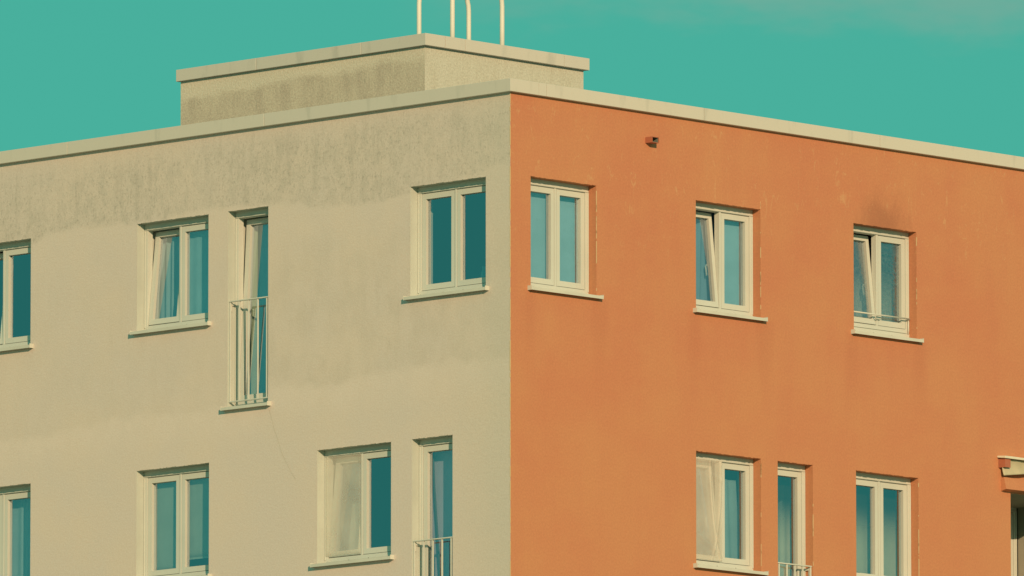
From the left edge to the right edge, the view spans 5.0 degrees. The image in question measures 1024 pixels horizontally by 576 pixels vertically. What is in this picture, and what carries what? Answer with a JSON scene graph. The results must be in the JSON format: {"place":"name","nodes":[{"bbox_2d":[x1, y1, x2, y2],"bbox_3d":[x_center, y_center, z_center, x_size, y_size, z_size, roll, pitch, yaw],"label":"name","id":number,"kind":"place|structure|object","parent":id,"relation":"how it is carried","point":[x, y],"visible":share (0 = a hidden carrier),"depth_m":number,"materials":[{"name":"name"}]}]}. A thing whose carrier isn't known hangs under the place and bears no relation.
{"place":"outdoors","nodes":[
{"label":"outdoors","id":0,"kind":"place"},
{"bbox_2d":[348,503,360,549],"bbox_3d":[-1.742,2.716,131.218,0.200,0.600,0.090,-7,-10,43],"label":"curtain","id":1,"kind":"object","parent":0,"point":[354,527],"visible":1,"depth_m":131.24,"materials":[{"name":"white fabric"}]},
{"bbox_2d":[481,266,485,277],"bbox_3d":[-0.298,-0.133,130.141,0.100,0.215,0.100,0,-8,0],"label":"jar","id":2,"kind":"object","parent":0,"point":[483,272],"visible":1,"depth_m":130.11,"materials":[{"name":"teal glass"}]},
{"bbox_2d":[0,0,1023,156],"label":"sky","id":3,"kind":"structure","parent":0,"point":[944,72],"materials":[{"name":"teal"}]},
{"label":"ground","id":4,"kind":"structure","parent":0,"visible":0},
{"bbox_2d":[0,33,1023,575],"bbox_3d":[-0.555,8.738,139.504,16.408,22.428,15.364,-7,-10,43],"label":"apartment building","id":5,"kind":"structure","parent":4,"relation":"on","point":[626,403],"depth_m":132.45,"materials":[{"name":"beige paint"}]},
{"bbox_2d":[0,485,30,575],"bbox_3d":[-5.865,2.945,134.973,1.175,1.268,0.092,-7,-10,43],"label":"window","id":6,"kind":"structure","parent":5,"relation":"in","point":[8,494],"depth_m":134.93,"materials":[{"name":"beige plastic"}]},
{"bbox_2d":[0,240,33,350],"bbox_3d":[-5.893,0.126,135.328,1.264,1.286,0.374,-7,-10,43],"label":"window","id":7,"kind":"structure","parent":5,"relation":"in","point":[9,250],"depth_m":135.29,"materials":[{"name":"beige plastic"}]},
{"bbox_2d":[12,498,30,575],"bbox_3d":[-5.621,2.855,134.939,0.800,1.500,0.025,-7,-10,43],"label":"curtain","id":8,"kind":"object","parent":5,"relation":"hanging from","point":[21,508],"visible":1,"depth_m":134.99,"materials":[{"name":"blue fabric"}]},
{"bbox_2d":[156,482,175,569],"bbox_3d":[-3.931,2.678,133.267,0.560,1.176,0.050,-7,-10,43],"label":"roller blind","id":9,"kind":"object","parent":5,"relation":"attached to","point":[165,525],"visible":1,"depth_m":133.25,"materials":[{"name":"teal fabric"}]},
{"bbox_2d":[159,228,179,318],"bbox_3d":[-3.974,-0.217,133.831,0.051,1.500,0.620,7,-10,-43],"label":"net curtain","id":10,"kind":"object","parent":5,"relation":"attached to","point":[169,287],"visible":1,"depth_m":133.75,"materials":[{"name":"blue fabric"}]},
{"bbox_2d":[130,216,210,334],"bbox_3d":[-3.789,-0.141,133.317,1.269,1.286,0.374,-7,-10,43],"label":"window","id":11,"kind":"structure","parent":5,"relation":"in","point":[152,270],"depth_m":133.45,"materials":[{"name":"beige plastic"}]},
{"bbox_2d":[143,464,211,575],"bbox_3d":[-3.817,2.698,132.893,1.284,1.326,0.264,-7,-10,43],"label":"window","id":12,"kind":"structure","parent":5,"relation":"in","point":[182,475],"depth_m":133.00,"materials":[{"name":"beige plastic"}]},
{"bbox_2d":[189,478,208,559],"bbox_3d":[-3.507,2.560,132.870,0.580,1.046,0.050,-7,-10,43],"label":"roller blind","id":13,"kind":"object","parent":5,"relation":"attached to","point":[198,518],"visible":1,"depth_m":132.89,"materials":[{"name":"teal fabric"}]},
{"bbox_2d":[189,230,208,314],"bbox_3d":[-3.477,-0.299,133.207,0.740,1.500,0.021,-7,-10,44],"label":"net curtain","id":14,"kind":"object","parent":5,"relation":"attached to","point":[198,271],"visible":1,"depth_m":133.29,"materials":[{"name":"white fabric"}]},
{"bbox_2d":[220,208,270,410],"bbox_3d":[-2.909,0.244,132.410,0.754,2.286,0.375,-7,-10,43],"label":"french window","id":15,"kind":"structure","parent":5,"relation":"in","point":[240,216],"depth_m":132.64,"materials":[{"name":"beige plastic"}]},
{"bbox_2d":[248,217,257,394],"bbox_3d":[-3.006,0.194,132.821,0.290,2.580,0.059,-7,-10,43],"label":"curtain","id":16,"kind":"object","parent":5,"relation":"hanging from","point":[253,357],"visible":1,"depth_m":132.73,"materials":[{"name":"white fabric"}]},
{"bbox_2d":[257,216,267,392],"bbox_3d":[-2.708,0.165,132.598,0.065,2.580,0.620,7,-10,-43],"label":"curtain","id":17,"kind":"object","parent":5,"relation":"hanging from","point":[262,260],"visible":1,"depth_m":132.71,"materials":[{"name":"fabric"}]},
{"bbox_2d":[310,443,393,567],"bbox_3d":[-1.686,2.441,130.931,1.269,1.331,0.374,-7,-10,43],"label":"window","id":18,"kind":"structure","parent":5,"relation":"in","point":[332,506],"depth_m":131.06,"materials":[{"name":"beige plastic"}]},
{"bbox_2d":[419,436,452,575],"bbox_3d":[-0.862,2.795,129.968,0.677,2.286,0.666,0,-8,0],"label":"french window","id":19,"kind":"structure","parent":5,"relation":"in","point":[426,446],"depth_m":130.24,"materials":[{"name":"beige plastic"}]},
{"bbox_2d":[432,452,440,575],"bbox_3d":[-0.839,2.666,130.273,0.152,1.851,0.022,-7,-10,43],"label":"cord","id":20,"kind":"object","parent":5,"relation":"hanging from","point":[436,513],"visible":1,"depth_m":130.29,"materials":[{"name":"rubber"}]},
{"bbox_2d":[432,450,452,575],"bbox_3d":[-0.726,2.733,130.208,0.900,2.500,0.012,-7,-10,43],"label":"curtain","id":21,"kind":"object","parent":5,"relation":"hanging from","point":[443,462],"visible":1,"depth_m":130.28,"materials":[{"name":"teal fabric"}]},
{"bbox_2d":[417,0,470,39],"bbox_3d":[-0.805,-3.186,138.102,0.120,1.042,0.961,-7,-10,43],"label":"handrail hoop","id":22,"kind":"object","parent":5,"relation":"on","point":[468,19],"visible":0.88,"depth_m":138.36,"materials":[{"name":"white metal"}]},
{"bbox_2d":[403,178,488,300],"bbox_3d":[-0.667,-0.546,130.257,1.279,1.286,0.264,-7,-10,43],"label":"window","id":23,"kind":"structure","parent":5,"relation":"in","point":[457,191],"depth_m":130.36,"materials":[{"name":"beige plastic"}]},
{"bbox_2d":[450,0,503,44],"bbox_3d":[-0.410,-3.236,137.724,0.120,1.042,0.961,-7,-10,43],"label":"handrail hoop","id":24,"kind":"object","parent":5,"relation":"on","point":[452,17],"visible":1,"depth_m":137.43,"materials":[{"name":"white metal"}]},
{"bbox_2d":[531,192,545,278],"bbox_3d":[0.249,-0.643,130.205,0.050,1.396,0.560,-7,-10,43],"label":"roller blind","id":25,"kind":"object","parent":5,"relation":"attached to","point":[538,235],"visible":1,"depth_m":130.22,"materials":[{"name":"blue fabric"}]},
{"bbox_2d":[527,178,603,299],"bbox_3d":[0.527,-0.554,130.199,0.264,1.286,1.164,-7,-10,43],"label":"window","id":26,"kind":"structure","parent":5,"relation":"in","point":[553,190],"depth_m":130.30,"materials":[{"name":"beige plastic"}]},
{"bbox_2d":[560,196,575,282],"bbox_3d":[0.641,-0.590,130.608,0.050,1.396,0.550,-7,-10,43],"label":"roller blind","id":27,"kind":"object","parent":5,"relation":"attached to","point":[567,239],"visible":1,"depth_m":130.56,"materials":[{"name":"blue fabric"}]},
{"bbox_2d":[696,210,713,300],"bbox_3d":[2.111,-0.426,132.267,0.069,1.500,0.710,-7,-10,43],"label":"curtain","id":28,"kind":"object","parent":5,"relation":"hanging from","point":[702,287],"visible":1,"depth_m":132.29,"materials":[{"name":"white fabric"}]},
{"bbox_2d":[693,202,767,321],"bbox_3d":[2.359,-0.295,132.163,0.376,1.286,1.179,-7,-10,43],"label":"window","id":29,"kind":"structure","parent":5,"relation":"in","point":[715,250],"depth_m":132.22,"materials":[{"name":"beige plastic"}]},
{"bbox_2d":[693,453,768,575],"bbox_3d":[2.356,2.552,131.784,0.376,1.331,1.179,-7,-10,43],"label":"window","id":30,"kind":"structure","parent":5,"relation":"in","point":[717,560],"depth_m":131.87,"materials":[{"name":"beige plastic"}]},
{"bbox_2d":[725,479,737,558],"bbox_3d":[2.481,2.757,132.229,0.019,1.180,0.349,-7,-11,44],"label":"curtain","id":31,"kind":"object","parent":5,"relation":"hanging from","point":[731,529],"visible":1,"depth_m":132.25,"materials":[{"name":"blue fabric"}]},
{"bbox_2d":[724,220,740,304],"bbox_3d":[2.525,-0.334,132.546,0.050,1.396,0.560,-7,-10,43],"label":"roller blind","id":32,"kind":"object","parent":5,"relation":"attached to","point":[732,262],"visible":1,"depth_m":132.49,"materials":[{"name":"blue fabric"}]},
{"bbox_2d":[778,523,791,575],"bbox_3d":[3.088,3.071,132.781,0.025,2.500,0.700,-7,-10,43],"label":"curtain","id":33,"kind":"object","parent":5,"relation":"hanging from","point":[784,542],"visible":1,"depth_m":132.81,"materials":[{"name":"white fabric"}]},
{"bbox_2d":[778,463,805,575],"bbox_3d":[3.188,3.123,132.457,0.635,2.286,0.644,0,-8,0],"label":"french window","id":34,"kind":"structure","parent":5,"relation":"in","point":[797,472],"depth_m":132.74,"materials":[{"name":"beige plastic"}]},
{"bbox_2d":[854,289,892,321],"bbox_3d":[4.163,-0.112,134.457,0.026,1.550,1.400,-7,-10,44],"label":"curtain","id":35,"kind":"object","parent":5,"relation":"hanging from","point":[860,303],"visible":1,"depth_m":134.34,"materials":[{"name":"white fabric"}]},
{"bbox_2d":[856,530,897,575],"bbox_3d":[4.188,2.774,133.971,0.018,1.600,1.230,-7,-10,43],"label":"curtain","id":36,"kind":"object","parent":5,"relation":"hanging from","point":[863,551],"visible":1,"depth_m":133.88,"materials":[{"name":"white fabric"}]},
{"bbox_2d":[856,472,910,575],"bbox_3d":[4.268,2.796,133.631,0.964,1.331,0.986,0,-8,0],"label":"window","id":37,"kind":"structure","parent":5,"relation":"in","point":[876,483],"depth_m":133.78,"materials":[{"name":"beige plastic"}]},
{"bbox_2d":[851,225,923,342],"bbox_3d":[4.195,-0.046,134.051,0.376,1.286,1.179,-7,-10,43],"label":"window","id":38,"kind":"structure","parent":5,"relation":"in","point":[873,325],"depth_m":134.11,"materials":[{"name":"beige plastic"}]},
{"bbox_2d":[997,456,1023,474],"bbox_3d":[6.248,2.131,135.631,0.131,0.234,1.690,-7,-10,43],"label":"awning","id":39,"kind":"object","parent":5,"relation":"attached to","point":[1009,466],"visible":1,"depth_m":135.12,"materials":[{"name":"beige fabric"}]},
{"bbox_2d":[1011,507,1016,575],"bbox_3d":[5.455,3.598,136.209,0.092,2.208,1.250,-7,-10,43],"label":"window","id":40,"kind":"structure","parent":5,"relation":"in","point":[1013,510],"depth_m":136.69,"materials":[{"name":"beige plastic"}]}
]}

